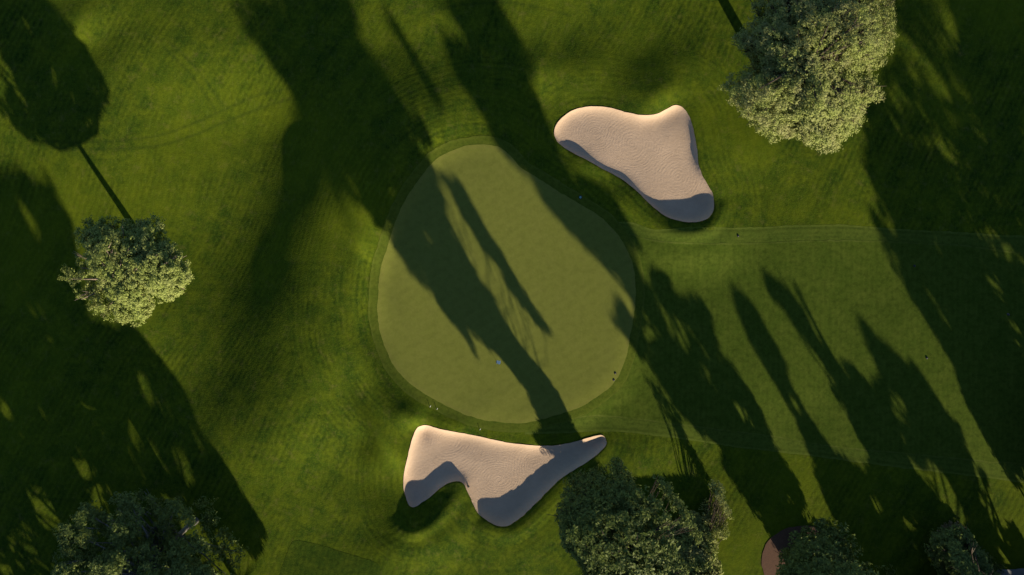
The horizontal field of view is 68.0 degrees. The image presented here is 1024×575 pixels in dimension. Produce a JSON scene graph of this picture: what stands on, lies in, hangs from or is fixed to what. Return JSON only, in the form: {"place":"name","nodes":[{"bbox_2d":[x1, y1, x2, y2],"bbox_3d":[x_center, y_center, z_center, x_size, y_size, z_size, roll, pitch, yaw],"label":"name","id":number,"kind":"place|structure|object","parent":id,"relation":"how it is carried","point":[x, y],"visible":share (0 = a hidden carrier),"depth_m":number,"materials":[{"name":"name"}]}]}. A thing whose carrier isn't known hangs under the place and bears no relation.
{"place":"outdoors","nodes":[
{"label":"outdoors","id":0,"kind":"place"},
{"bbox_2d":[0,0,1023,574],"bbox_3d":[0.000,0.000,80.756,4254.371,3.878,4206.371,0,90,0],"label":"ground","id":1,"kind":"structure","parent":0,"point":[264,158],"depth_m":80.90,"materials":[{"name":"green plant"}]},
{"bbox_2d":[57,212,194,326],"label":"broadleaf tree","id":2,"kind":"object","parent":1,"relation":"on","point":[131,267],"visible":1,"depth_m":72.90,"materials":[{"name":"olive leaves"},{"name":"pale bark"}]},
{"bbox_2d":[50,488,248,574],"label":"broadleaf tree","id":3,"kind":"object","parent":1,"relation":"on","point":[157,557],"visible":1,"depth_m":72.50,"materials":[{"name":"green plant"}]},
{"bbox_2d":[280,541,379,574],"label":"turf patch","id":4,"kind":"object","parent":1,"relation":"on","point":[304,558],"visible":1,"depth_m":80.99,"materials":[{"name":"green plant"}]},
{"bbox_2d":[403,425,606,525],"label":"sand bunker","id":5,"kind":"object","parent":1,"relation":"on","point":[509,483],"visible":1,"depth_m":81.29},
{"bbox_2d":[377,144,635,422],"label":"putting green","id":6,"kind":"object","parent":1,"relation":"on","point":[493,255],"visible":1,"depth_m":80.70,"materials":[{"name":"green plant"}]},
{"bbox_2d":[368,135,644,432],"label":"green collar","id":7,"kind":"object","parent":1,"relation":"on","point":[409,183],"visible":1,"depth_m":80.73,"materials":[{"name":"green plant"}]},
{"bbox_2d":[548,456,702,574],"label":"broadleaf tree","id":8,"kind":"object","parent":1,"relation":"on","point":[607,528],"visible":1,"depth_m":64.94,"materials":[{"name":"green plant"}]},
{"bbox_2d":[554,105,713,221],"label":"sand bunker","id":9,"kind":"object","parent":1,"relation":"on","point":[652,160],"visible":1,"depth_m":81.27},
{"bbox_2d":[659,479,733,574],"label":"broadleaf tree","id":10,"kind":"object","parent":1,"relation":"on","point":[701,559],"visible":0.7,"depth_m":79.58,"materials":[{"name":"green plant"}]},
{"bbox_2d":[525,222,1023,482],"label":"fringe","id":11,"kind":"object","parent":1,"relation":"on","point":[1007,471],"visible":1,"depth_m":81.06,"materials":[{"name":"green plant"}]},
{"bbox_2d":[761,526,823,574],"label":"mulch bed","id":12,"kind":"object","parent":1,"relation":"on","point":[777,542],"visible":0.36,"depth_m":80.81,"materials":[{"name":"soil"}]},
{"bbox_2d":[775,517,897,574],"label":"broadleaf tree","id":13,"kind":"object","parent":12,"relation":"on","point":[825,553],"visible":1,"depth_m":72.73,"materials":[{"name":"green plant"}]},
{"bbox_2d":[576,234,1023,465],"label":"fairway","id":14,"kind":"structure","parent":1,"relation":"on","point":[830,343],"depth_m":81.10,"materials":[{"name":"green plant"}]},
{"bbox_2d":[717,0,897,153],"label":"broadleaf tree","id":15,"kind":"object","parent":1,"relation":"on","point":[806,53],"visible":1,"depth_m":71.38,"materials":[{"name":"green plant"}]},
{"bbox_2d":[921,523,1005,574],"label":"broadleaf tree","id":16,"kind":"object","parent":1,"relation":"on","point":[955,551],"visible":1,"depth_m":76.57,"materials":[{"name":"green plant"}]},
{"bbox_2d":[936,520,966,532],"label":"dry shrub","id":17,"kind":"object","parent":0,"point":[946,526],"visible":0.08,"depth_m":80.60,"materials":[{"name":"green plant"}]},
{"bbox_2d":[997,568,1023,574],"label":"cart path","id":18,"kind":"structure","parent":0,"point":[1015,571],"depth_m":81.18,"materials":[{"name":"concrete"}]}
]}

